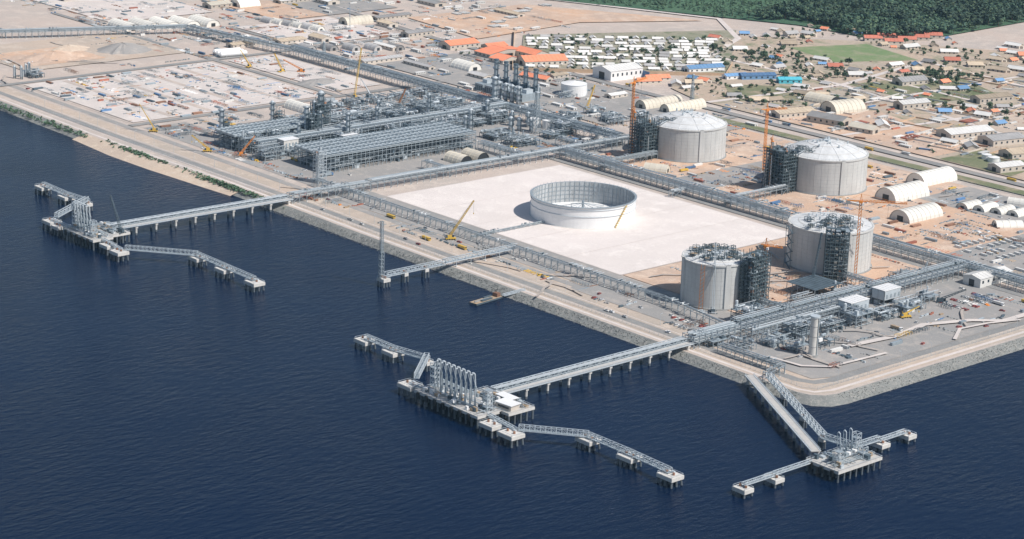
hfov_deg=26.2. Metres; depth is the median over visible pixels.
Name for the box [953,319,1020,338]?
access road
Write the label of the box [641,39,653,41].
village house
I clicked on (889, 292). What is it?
compressor shelter
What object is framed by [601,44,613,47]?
village house
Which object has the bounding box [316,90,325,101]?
process column
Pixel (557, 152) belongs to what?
perimeter road
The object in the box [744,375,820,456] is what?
jetty roadway
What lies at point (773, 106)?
town house
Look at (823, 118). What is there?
warehouse
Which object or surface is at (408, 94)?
process module
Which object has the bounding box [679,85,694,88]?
town house
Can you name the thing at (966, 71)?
town house
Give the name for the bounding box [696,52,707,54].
village house
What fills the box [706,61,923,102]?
town street
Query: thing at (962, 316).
vehicle track
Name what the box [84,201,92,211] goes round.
mooring dolphin
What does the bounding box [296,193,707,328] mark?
laydown materials
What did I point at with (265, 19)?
barrel vault tent
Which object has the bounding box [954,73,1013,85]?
compound wall
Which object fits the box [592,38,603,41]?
village house
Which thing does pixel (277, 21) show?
barrel vault tent
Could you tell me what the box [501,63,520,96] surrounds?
gas turbine exhaust stack
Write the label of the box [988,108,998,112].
town house
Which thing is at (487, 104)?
process column
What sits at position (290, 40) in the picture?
site office
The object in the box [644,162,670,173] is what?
barrel vault tent
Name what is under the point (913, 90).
grass field
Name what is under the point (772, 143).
tower crane
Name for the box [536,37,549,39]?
village house
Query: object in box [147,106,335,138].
laydown materials
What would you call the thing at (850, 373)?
shore road
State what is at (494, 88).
process column
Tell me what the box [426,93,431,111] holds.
process column
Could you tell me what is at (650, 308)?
gravel yard
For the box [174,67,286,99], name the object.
yard lane
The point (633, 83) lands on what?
tower crane
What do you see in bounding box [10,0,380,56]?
laydown materials
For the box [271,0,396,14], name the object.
gravel yard
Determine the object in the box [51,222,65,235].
berthing dolphin
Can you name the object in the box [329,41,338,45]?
site cabin
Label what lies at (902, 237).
laydown materials
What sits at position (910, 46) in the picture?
town house
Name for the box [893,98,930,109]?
warehouse
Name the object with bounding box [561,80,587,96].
storage tank
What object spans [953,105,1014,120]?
compound wall
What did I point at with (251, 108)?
cross road
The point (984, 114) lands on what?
town house
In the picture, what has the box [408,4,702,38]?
laterite clearing
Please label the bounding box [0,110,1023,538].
water
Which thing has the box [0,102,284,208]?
shoreline shrubs
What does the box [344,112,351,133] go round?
process column
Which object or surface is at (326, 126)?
process module
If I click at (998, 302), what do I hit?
truck
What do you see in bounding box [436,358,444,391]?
loading arm
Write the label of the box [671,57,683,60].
village house
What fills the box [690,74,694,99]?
lattice tower
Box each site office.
[226,39,264,47]
[272,36,307,44]
[358,54,403,63]
[372,12,411,19]
[373,41,396,50]
[403,58,435,69]
[417,0,445,6]
[467,71,492,78]
[494,7,524,16]
[547,72,568,78]
[604,91,627,98]
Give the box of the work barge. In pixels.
[469,291,502,305]
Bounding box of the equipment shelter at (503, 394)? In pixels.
[495,391,518,401]
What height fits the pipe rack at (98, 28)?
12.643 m
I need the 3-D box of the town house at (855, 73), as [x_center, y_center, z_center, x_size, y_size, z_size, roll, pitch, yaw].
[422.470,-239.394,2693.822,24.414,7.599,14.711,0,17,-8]
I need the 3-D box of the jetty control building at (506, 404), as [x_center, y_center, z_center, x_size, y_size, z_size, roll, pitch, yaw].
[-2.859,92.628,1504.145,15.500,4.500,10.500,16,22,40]
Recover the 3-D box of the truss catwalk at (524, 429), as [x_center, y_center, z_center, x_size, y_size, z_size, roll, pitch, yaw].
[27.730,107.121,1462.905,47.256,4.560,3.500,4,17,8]
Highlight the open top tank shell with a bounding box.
[529,181,636,228]
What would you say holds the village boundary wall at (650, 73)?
on the ground at (14, 14)
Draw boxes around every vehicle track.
[468,259,521,269]
[535,281,553,295]
[540,273,594,275]
[547,279,583,294]
[768,271,811,273]
[780,334,812,356]
[785,346,808,358]
[798,352,841,366]
[824,340,878,349]
[843,329,894,336]
[960,309,967,325]
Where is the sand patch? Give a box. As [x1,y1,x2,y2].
[0,47,104,66]
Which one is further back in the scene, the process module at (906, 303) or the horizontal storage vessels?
the horizontal storage vessels
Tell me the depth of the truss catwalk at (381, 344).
1631.46 m
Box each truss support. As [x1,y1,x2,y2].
[779,392,786,406]
[799,414,806,428]
[817,435,825,449]
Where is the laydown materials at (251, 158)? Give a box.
[194,140,319,182]
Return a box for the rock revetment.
[0,101,1023,406]
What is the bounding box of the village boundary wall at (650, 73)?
[512,30,732,75]
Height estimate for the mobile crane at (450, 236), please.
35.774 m
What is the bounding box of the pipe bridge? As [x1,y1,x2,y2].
[443,244,515,263]
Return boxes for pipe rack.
[0,24,187,38]
[184,24,295,56]
[250,101,509,152]
[287,180,370,203]
[288,44,625,146]
[311,178,666,305]
[365,134,633,190]
[421,159,451,176]
[471,221,544,237]
[477,140,527,161]
[555,135,588,150]
[559,146,795,222]
[599,150,657,169]
[660,296,724,325]
[668,186,689,197]
[682,321,741,349]
[716,342,784,373]
[725,184,787,206]
[730,259,969,336]
[745,304,841,338]
[757,297,784,317]
[762,363,785,382]
[791,212,1023,289]
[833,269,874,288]
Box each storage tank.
[542,119,551,128]
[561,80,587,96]
[649,108,727,162]
[678,246,747,310]
[784,210,874,274]
[785,136,868,195]
[981,153,991,159]
[988,156,1000,162]
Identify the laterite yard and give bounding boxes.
[0,32,183,69]
[207,0,326,19]
[593,129,1023,254]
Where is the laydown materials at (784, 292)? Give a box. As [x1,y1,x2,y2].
[670,244,902,301]
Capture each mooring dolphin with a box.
[34,183,51,195]
[57,193,75,205]
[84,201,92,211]
[187,252,207,266]
[214,264,233,278]
[244,277,264,291]
[354,334,375,351]
[381,347,404,362]
[420,357,433,371]
[575,432,601,451]
[616,449,641,469]
[656,467,683,488]
[732,481,753,498]
[763,471,784,487]
[869,438,890,452]
[896,428,916,443]
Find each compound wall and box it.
[808,103,868,114]
[878,93,944,108]
[899,117,951,128]
[906,130,973,146]
[914,104,946,112]
[915,128,974,141]
[928,140,981,152]
[938,104,985,114]
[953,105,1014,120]
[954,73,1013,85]
[976,104,1022,116]
[990,147,1010,160]
[1000,79,1023,87]
[1009,108,1023,114]
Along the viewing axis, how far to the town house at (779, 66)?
2722.32 m
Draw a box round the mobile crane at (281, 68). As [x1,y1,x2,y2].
[274,53,285,72]
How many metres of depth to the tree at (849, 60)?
2753.42 m
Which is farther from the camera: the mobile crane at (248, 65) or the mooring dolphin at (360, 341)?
the mobile crane at (248, 65)
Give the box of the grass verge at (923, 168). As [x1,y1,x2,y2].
[691,110,1023,194]
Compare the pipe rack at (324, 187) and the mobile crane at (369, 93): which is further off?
the mobile crane at (369, 93)
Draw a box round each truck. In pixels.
[386,213,395,218]
[422,235,430,240]
[457,244,466,249]
[890,324,902,330]
[992,300,1004,305]
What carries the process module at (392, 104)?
on the ground at (14, 14)
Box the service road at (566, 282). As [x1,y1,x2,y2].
[0,80,578,286]
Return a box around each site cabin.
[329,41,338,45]
[343,53,352,56]
[353,51,363,54]
[390,33,400,36]
[398,38,409,40]
[414,71,425,74]
[438,68,448,72]
[441,58,451,61]
[446,29,456,32]
[453,6,463,9]
[458,81,469,84]
[464,85,474,89]
[471,4,480,7]
[538,82,549,86]
[543,93,553,97]
[551,102,562,106]
[566,105,576,109]
[581,137,594,141]
[588,113,600,116]
[745,121,757,125]
[847,88,859,91]
[869,97,879,100]
[877,115,888,118]
[890,120,902,124]
[893,135,904,138]
[895,89,906,92]
[895,140,907,143]
[899,143,911,147]
[930,118,942,122]
[978,150,989,154]
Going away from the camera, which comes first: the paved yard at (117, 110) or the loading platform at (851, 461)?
the loading platform at (851, 461)
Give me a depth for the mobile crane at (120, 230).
1892.74 m
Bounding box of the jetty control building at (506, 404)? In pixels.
[495,397,520,411]
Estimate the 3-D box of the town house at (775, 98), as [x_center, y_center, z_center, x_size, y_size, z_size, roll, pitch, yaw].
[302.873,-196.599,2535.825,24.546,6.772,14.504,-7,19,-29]
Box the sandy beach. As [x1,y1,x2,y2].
[72,134,238,195]
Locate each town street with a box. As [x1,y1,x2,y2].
[557,0,741,83]
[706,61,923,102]
[722,57,1001,132]
[817,76,1018,110]
[826,65,1020,111]
[840,104,1022,135]
[930,63,1023,85]
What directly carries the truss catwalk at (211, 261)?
on the mooring dolphin at (194, 259)
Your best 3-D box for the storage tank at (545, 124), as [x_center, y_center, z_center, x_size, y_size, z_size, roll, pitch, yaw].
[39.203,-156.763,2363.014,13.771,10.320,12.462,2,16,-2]
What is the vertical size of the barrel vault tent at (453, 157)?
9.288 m
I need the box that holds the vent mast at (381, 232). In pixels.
[380,221,383,251]
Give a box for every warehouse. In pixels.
[202,0,231,8]
[273,0,310,3]
[308,32,331,42]
[315,0,339,4]
[376,19,397,27]
[401,28,435,38]
[593,62,642,80]
[769,106,816,118]
[806,110,851,125]
[848,121,880,134]
[892,75,928,85]
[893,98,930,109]
[936,124,994,138]
[963,266,1012,287]
[970,92,1013,103]
[977,132,1023,146]
[987,160,1023,172]
[998,147,1023,158]
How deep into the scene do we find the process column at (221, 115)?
2258.75 m
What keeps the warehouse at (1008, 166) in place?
on the ground at (14, 14)
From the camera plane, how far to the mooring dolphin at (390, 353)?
1617.95 m
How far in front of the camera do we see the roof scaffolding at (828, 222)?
1864.30 m
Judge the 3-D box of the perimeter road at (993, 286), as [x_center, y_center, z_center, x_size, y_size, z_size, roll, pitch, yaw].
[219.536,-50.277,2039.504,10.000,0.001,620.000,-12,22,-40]
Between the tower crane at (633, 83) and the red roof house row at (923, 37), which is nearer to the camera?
the tower crane at (633, 83)
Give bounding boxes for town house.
[670,78,681,86]
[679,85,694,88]
[684,79,705,84]
[687,74,698,78]
[698,76,712,82]
[708,34,722,38]
[723,37,732,43]
[726,92,743,97]
[729,83,742,87]
[732,46,749,50]
[739,31,751,35]
[743,66,756,71]
[748,96,768,102]
[750,62,765,67]
[768,95,783,102]
[768,103,780,108]
[771,63,786,68]
[776,28,784,33]
[776,87,787,91]
[779,40,799,45]
[783,30,799,36]
[790,87,801,90]
[793,82,812,88]
[793,89,808,94]
[800,30,816,36]
[805,62,813,66]
[811,73,822,77]
[813,55,831,61]
[815,91,830,94]
[820,26,830,30]
[820,81,832,85]
[827,63,845,68]
[847,66,861,70]
[847,71,866,76]
[851,95,865,99]
[852,31,863,35]
[875,118,889,128]
[876,89,886,92]
[877,41,889,46]
[886,61,903,66]
[891,96,904,99]
[897,69,910,73]
[899,43,919,49]
[902,109,911,113]
[910,66,925,71]
[911,61,921,65]
[920,85,930,89]
[922,58,937,63]
[923,92,932,95]
[930,42,938,46]
[937,108,954,113]
[938,66,953,71]
[938,78,951,84]
[939,48,960,53]
[939,86,957,90]
[940,137,960,144]
[943,56,962,62]
[955,85,969,90]
[960,102,979,108]
[961,69,973,73]
[964,140,978,149]
[965,61,985,66]
[966,107,975,113]
[973,110,994,117]
[976,59,992,65]
[987,55,1006,61]
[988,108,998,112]
[989,65,1011,72]
[992,119,1007,125]
[993,78,1005,82]
[995,104,1010,107]
[1004,41,1023,48]
[1006,49,1017,54]
[1007,57,1018,61]
[1007,64,1023,71]
[1017,51,1023,56]
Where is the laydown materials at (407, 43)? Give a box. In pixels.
[243,17,489,75]
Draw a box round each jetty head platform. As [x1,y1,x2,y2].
[93,221,129,243]
[462,385,534,424]
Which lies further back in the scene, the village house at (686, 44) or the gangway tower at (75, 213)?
the village house at (686, 44)
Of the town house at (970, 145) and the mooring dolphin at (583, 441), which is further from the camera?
the town house at (970, 145)
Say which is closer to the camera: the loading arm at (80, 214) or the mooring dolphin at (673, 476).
the mooring dolphin at (673, 476)
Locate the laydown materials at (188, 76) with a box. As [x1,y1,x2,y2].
[25,64,317,120]
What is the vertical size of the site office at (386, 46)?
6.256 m
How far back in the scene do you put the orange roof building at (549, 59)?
2694.50 m
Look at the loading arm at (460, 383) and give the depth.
1509.10 m
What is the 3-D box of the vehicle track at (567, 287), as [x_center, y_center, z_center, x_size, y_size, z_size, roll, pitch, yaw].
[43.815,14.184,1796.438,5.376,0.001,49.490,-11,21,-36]
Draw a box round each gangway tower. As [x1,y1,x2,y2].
[72,201,79,225]
[89,220,96,237]
[430,361,439,389]
[482,388,492,411]
[833,449,843,464]
[850,431,861,450]
[857,444,868,459]
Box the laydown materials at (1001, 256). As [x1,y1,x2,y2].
[981,247,1023,272]
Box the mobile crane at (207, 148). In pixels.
[191,135,211,152]
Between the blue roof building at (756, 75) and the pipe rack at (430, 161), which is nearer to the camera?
the pipe rack at (430, 161)
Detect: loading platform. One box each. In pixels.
[63,223,112,250]
[414,382,500,428]
[805,443,881,482]
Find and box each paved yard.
[25,62,324,121]
[35,0,211,21]
[228,55,379,90]
[237,17,393,43]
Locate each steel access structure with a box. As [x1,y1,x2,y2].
[628,115,659,160]
[738,245,771,305]
[762,143,798,193]
[822,224,849,281]
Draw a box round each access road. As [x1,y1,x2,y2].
[770,352,886,366]
[847,313,1023,345]
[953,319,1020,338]
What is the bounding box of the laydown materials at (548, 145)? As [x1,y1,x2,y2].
[506,126,628,154]
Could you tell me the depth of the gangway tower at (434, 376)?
1531.58 m
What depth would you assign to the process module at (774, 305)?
1753.73 m
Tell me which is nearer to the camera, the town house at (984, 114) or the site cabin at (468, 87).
the town house at (984, 114)
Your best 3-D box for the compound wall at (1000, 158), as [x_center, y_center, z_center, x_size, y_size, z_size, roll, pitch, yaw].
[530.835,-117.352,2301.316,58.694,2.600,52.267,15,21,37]
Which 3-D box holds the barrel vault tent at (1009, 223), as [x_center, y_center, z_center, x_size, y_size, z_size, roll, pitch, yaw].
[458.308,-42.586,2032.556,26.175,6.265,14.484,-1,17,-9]
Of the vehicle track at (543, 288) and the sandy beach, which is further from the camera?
the sandy beach
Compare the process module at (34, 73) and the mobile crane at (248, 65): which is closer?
the process module at (34, 73)
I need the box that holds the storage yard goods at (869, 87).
[725,82,1018,169]
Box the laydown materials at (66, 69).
[0,36,188,76]
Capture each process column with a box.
[218,108,225,138]
[269,100,275,119]
[296,122,301,141]
[303,105,309,132]
[311,100,315,119]
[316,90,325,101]
[317,110,323,138]
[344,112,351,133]
[374,106,379,130]
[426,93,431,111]
[462,115,468,128]
[467,108,474,129]
[484,99,490,116]
[491,76,499,98]
[507,116,513,130]
[509,110,514,125]
[516,116,522,130]
[525,111,531,127]
[528,118,534,131]
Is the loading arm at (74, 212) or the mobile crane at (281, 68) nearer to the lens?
the loading arm at (74, 212)
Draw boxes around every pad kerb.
[387,196,619,274]
[389,165,557,195]
[561,165,787,231]
[620,236,787,274]
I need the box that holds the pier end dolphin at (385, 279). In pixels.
[377,275,390,287]
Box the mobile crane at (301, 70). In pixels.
[283,59,304,71]
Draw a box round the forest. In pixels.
[548,0,1023,35]
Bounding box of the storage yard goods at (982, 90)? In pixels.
[929,79,1023,113]
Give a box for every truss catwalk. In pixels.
[41,182,67,195]
[50,218,67,226]
[54,196,88,217]
[65,191,89,202]
[102,238,122,249]
[125,244,197,255]
[196,252,225,267]
[223,263,255,280]
[364,334,394,349]
[384,259,445,276]
[391,345,429,358]
[409,381,424,387]
[414,352,428,378]
[487,413,517,429]
[518,424,588,437]
[587,432,630,454]
[628,449,672,473]
[741,472,775,485]
[765,372,826,438]
[772,459,811,474]
[822,433,850,445]
[857,435,880,445]
[878,429,906,441]
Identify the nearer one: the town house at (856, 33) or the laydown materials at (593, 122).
the laydown materials at (593, 122)
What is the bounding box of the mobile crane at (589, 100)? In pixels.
[585,85,595,109]
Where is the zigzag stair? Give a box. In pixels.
[783,224,793,268]
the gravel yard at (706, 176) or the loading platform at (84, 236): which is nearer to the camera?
the loading platform at (84, 236)
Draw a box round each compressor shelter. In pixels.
[837,294,869,316]
[871,283,900,304]
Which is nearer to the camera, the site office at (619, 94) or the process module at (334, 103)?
the process module at (334, 103)
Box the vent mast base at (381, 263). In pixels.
[378,251,384,278]
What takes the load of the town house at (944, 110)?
on the ground at (14, 14)
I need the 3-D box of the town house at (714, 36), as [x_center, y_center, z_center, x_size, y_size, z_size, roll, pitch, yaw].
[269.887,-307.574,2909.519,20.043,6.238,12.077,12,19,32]
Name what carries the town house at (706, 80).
on the ground at (14, 14)
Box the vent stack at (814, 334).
[807,314,820,357]
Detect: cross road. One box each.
[0,36,401,85]
[128,81,442,125]
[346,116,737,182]
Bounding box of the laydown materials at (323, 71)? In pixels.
[232,56,372,91]
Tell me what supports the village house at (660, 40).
on the ground at (14, 14)
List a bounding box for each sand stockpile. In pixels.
[18,50,85,61]
[51,45,89,51]
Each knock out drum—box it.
[498,81,502,98]
[502,82,508,100]
[509,84,515,102]
[515,86,521,104]
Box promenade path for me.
[0,98,1023,392]
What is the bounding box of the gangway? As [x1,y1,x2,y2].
[502,288,525,295]
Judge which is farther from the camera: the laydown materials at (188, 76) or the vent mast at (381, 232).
the laydown materials at (188, 76)
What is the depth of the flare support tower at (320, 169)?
2097.53 m
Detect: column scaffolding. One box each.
[224,118,231,137]
[274,109,284,119]
[306,110,320,141]
[310,96,330,126]
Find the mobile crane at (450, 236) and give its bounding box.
[445,200,473,240]
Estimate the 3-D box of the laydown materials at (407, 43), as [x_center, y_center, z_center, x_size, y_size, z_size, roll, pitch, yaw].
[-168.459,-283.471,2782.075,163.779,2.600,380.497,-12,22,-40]
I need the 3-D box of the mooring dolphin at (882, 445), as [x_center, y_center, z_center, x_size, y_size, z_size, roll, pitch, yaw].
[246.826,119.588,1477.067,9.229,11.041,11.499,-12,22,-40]
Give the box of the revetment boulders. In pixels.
[253,199,1023,401]
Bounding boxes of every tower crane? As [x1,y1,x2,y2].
[627,76,646,145]
[629,108,636,156]
[759,104,786,171]
[759,238,782,292]
[766,137,774,190]
[846,194,906,281]
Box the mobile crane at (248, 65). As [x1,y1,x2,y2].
[240,50,252,67]
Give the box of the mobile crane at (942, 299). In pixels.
[936,289,965,303]
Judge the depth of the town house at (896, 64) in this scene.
2762.65 m
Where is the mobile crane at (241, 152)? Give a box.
[237,137,254,156]
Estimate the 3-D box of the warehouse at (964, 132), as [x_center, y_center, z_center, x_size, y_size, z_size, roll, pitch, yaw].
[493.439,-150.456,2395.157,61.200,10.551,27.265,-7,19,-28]
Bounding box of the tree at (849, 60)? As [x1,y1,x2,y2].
[845,57,852,62]
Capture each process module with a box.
[26,68,44,77]
[235,130,265,152]
[252,142,285,161]
[262,126,292,146]
[281,142,300,156]
[290,128,316,141]
[316,123,339,138]
[325,98,346,110]
[329,107,353,119]
[329,111,345,124]
[332,129,361,138]
[335,120,367,132]
[339,95,370,106]
[339,109,372,124]
[349,104,375,113]
[361,116,385,131]
[363,105,391,118]
[364,92,393,103]
[380,100,405,109]
[384,106,416,127]
[384,122,411,129]
[387,88,418,101]
[400,97,425,107]
[407,118,437,125]
[411,97,443,112]
[412,85,441,97]
[421,93,451,104]
[431,114,463,126]
[432,105,462,118]
[435,95,466,107]
[455,101,483,116]
[456,115,485,127]
[478,108,508,124]
[479,127,517,141]
[501,130,539,147]
[520,102,543,110]
[539,128,565,138]
[547,110,576,118]
[548,119,579,133]
[555,90,577,98]
[559,109,584,120]
[583,104,606,113]
[597,110,623,119]
[600,112,621,122]
[601,113,626,124]
[630,108,651,117]
[695,333,727,346]
[727,333,756,351]
[730,300,767,324]
[756,325,793,348]
[761,301,786,311]
[781,314,820,340]
[783,336,808,351]
[787,291,812,304]
[808,333,834,349]
[819,315,845,334]
[824,280,855,294]
[838,303,873,326]
[867,303,898,321]
[888,266,914,282]
[889,294,925,312]
[910,286,939,302]
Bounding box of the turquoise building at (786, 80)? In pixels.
[776,77,802,83]
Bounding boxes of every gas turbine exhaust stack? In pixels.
[475,58,500,90]
[484,61,510,93]
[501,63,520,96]
[508,66,530,98]
[514,68,540,101]
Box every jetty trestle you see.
[105,193,292,234]
[490,336,693,398]
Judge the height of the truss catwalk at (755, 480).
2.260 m
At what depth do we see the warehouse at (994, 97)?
2567.95 m
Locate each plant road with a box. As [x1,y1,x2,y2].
[52,13,337,95]
[227,26,623,132]
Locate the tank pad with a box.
[389,165,787,273]
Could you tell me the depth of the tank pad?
1996.32 m
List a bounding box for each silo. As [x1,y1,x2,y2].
[13,65,15,78]
[20,66,22,79]
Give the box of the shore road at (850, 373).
[0,91,1023,383]
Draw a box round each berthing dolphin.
[41,216,61,231]
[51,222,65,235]
[99,241,116,255]
[109,247,128,261]
[397,378,422,397]
[478,417,503,437]
[497,426,524,447]
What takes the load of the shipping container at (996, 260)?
on the ground at (14, 14)
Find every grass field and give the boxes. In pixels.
[724,84,800,101]
[789,44,916,61]
[849,75,993,103]
[941,150,1023,175]
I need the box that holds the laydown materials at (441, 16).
[309,0,569,42]
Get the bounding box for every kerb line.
[9,99,703,349]
[23,98,706,343]
[335,5,1023,182]
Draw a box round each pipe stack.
[191,111,202,114]
[835,208,846,212]
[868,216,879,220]
[909,223,921,227]
[944,222,955,226]
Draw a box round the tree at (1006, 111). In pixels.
[1001,108,1008,114]
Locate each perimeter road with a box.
[311,0,1023,186]
[524,150,1023,296]
[539,147,1023,287]
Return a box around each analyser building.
[276,136,298,151]
[340,133,359,136]
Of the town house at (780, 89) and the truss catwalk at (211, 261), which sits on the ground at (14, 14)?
the town house at (780, 89)
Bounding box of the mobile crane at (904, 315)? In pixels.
[899,306,919,318]
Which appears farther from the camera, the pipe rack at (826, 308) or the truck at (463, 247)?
the truck at (463, 247)
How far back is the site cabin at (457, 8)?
3062.09 m
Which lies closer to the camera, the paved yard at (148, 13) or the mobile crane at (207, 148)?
the mobile crane at (207, 148)
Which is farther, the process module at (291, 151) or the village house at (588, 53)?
the village house at (588, 53)
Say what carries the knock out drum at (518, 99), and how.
on the ground at (14, 14)
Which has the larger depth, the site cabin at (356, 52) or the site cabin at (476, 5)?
the site cabin at (476, 5)
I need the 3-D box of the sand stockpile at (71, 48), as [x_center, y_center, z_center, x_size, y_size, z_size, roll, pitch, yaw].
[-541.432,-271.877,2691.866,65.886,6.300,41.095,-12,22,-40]
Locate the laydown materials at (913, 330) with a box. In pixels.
[822,293,1023,367]
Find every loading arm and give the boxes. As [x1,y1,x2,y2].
[73,200,79,225]
[76,201,82,230]
[79,202,85,230]
[82,203,88,230]
[85,205,92,230]
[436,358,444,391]
[441,360,449,395]
[446,362,454,394]
[451,364,459,396]
[456,366,463,401]
[461,368,468,401]
[466,370,473,406]
[471,372,478,406]
[837,432,842,450]
[843,430,848,451]
[849,428,854,451]
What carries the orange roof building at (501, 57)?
on the ground at (14, 14)
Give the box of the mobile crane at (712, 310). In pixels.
[708,243,716,313]
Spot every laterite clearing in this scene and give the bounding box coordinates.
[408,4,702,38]
[750,111,980,156]
[949,109,1023,134]
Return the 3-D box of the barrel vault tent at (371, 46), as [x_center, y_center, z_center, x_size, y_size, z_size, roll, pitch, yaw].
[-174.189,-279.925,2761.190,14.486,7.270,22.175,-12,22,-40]
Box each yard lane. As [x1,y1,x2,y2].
[63,80,173,115]
[104,76,210,110]
[138,71,249,104]
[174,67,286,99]
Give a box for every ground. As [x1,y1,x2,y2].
[0,0,1023,394]
[520,30,735,72]
[625,237,928,319]
[671,36,1023,179]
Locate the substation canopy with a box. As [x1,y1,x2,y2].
[786,274,842,298]
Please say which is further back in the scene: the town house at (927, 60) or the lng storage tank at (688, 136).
the town house at (927, 60)
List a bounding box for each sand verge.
[0,86,292,189]
[259,186,1023,393]
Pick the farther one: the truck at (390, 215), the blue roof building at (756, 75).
the blue roof building at (756, 75)
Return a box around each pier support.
[401,270,408,282]
[421,266,428,277]
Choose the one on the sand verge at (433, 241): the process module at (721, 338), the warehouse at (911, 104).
the process module at (721, 338)
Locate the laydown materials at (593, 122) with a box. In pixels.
[431,71,723,129]
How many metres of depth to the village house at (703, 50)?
2811.03 m
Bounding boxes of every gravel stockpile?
[97,42,151,54]
[294,78,335,86]
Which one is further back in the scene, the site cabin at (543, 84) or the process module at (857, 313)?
the site cabin at (543, 84)
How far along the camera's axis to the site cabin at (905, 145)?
2328.29 m
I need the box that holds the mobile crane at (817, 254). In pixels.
[812,232,822,276]
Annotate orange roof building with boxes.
[438,38,479,49]
[474,45,516,57]
[481,41,507,47]
[489,53,517,64]
[515,45,548,55]
[518,54,567,65]
[519,71,552,81]
[635,77,661,84]
[643,74,670,80]
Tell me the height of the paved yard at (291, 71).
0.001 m
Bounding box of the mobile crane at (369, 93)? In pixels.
[360,77,372,96]
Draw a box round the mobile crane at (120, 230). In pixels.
[110,195,125,233]
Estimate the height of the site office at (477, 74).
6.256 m
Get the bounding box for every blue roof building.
[683,63,724,71]
[722,72,745,79]
[739,72,776,79]
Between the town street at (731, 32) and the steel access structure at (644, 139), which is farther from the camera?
the town street at (731, 32)
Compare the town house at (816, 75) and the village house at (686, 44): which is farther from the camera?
the village house at (686, 44)
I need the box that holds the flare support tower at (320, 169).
[313,147,326,183]
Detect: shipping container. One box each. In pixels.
[687,172,697,176]
[693,178,704,182]
[829,346,842,352]
[841,344,849,348]
[882,224,894,228]
[887,220,897,223]
[890,339,902,345]
[894,227,906,232]
[924,236,937,241]
[991,258,1001,262]
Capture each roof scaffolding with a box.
[656,116,675,122]
[685,242,742,261]
[795,145,817,152]
[804,213,862,229]
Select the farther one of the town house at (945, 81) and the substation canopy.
the town house at (945, 81)
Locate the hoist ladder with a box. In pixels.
[698,264,704,309]
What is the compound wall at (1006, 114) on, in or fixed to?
on the ground at (14, 14)
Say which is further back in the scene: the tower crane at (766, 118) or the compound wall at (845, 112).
the compound wall at (845, 112)
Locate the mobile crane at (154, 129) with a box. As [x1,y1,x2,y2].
[139,104,157,132]
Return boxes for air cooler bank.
[214,116,312,149]
[294,121,475,172]
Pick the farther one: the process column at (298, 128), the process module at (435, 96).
the process module at (435, 96)
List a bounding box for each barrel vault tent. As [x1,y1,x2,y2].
[107,18,136,30]
[128,17,158,30]
[148,16,178,28]
[168,15,200,27]
[188,14,220,26]
[230,0,260,7]
[260,16,273,23]
[271,17,282,24]
[281,19,291,25]
[284,99,311,112]
[291,21,301,27]
[298,42,316,49]
[300,22,311,29]
[310,24,324,30]
[319,43,338,50]
[338,14,373,24]
[341,42,360,50]
[363,42,382,50]
[387,42,404,50]
[443,151,472,163]
[450,58,481,71]
[461,147,488,159]
[635,94,682,108]
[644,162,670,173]
[659,98,706,111]
[803,91,839,103]
[819,98,865,113]
[874,180,929,202]
[889,202,942,223]
[905,166,956,185]
[956,199,981,208]
[972,202,998,212]
[989,204,1015,214]
[992,220,1023,227]
[1006,207,1023,217]
[1007,197,1023,205]
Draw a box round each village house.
[527,42,537,45]
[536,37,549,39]
[539,46,549,48]
[540,34,551,37]
[549,65,560,67]
[551,43,563,45]
[553,34,564,37]
[563,40,575,43]
[565,55,574,58]
[575,38,587,40]
[575,55,588,58]
[576,62,589,65]
[579,46,591,49]
[579,52,592,55]
[590,50,603,52]
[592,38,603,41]
[592,62,604,64]
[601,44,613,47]
[603,38,615,41]
[604,56,617,59]
[615,41,628,44]
[616,53,629,56]
[621,59,631,62]
[628,39,640,41]
[629,45,640,47]
[634,60,646,62]
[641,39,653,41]
[641,45,653,47]
[643,57,656,59]
[644,63,656,66]
[648,66,661,69]
[653,42,665,44]
[655,39,666,42]
[659,51,670,54]
[659,54,670,57]
[661,63,673,66]
[668,40,678,42]
[670,51,679,54]
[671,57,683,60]
[672,48,684,51]
[674,64,685,66]
[679,40,690,42]
[681,43,693,45]
[683,54,696,57]
[684,48,697,51]
[686,61,699,63]
[695,40,705,42]
[696,46,709,48]
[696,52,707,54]
[698,49,710,52]
[698,55,711,57]
[700,61,711,63]
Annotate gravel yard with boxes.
[145,122,307,184]
[186,117,534,191]
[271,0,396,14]
[327,188,620,283]
[376,53,695,124]
[412,109,578,150]
[564,124,745,153]
[570,276,737,328]
[672,160,774,187]
[704,275,1023,378]
[919,187,1023,222]
[939,234,1023,277]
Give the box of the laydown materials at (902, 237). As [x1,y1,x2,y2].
[596,132,1023,256]
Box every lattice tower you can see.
[530,91,540,134]
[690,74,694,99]
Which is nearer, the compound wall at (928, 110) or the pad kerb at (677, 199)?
the pad kerb at (677, 199)
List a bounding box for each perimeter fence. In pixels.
[13,97,1021,388]
[286,3,1021,196]
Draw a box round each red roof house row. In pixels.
[863,35,882,41]
[877,33,896,39]
[883,38,903,43]
[897,36,916,42]
[914,34,929,40]
[923,32,942,38]
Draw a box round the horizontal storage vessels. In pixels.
[212,47,247,56]
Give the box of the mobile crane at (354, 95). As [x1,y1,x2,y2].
[351,48,361,97]
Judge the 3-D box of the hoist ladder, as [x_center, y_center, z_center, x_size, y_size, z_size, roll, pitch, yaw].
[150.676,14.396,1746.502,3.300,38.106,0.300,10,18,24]

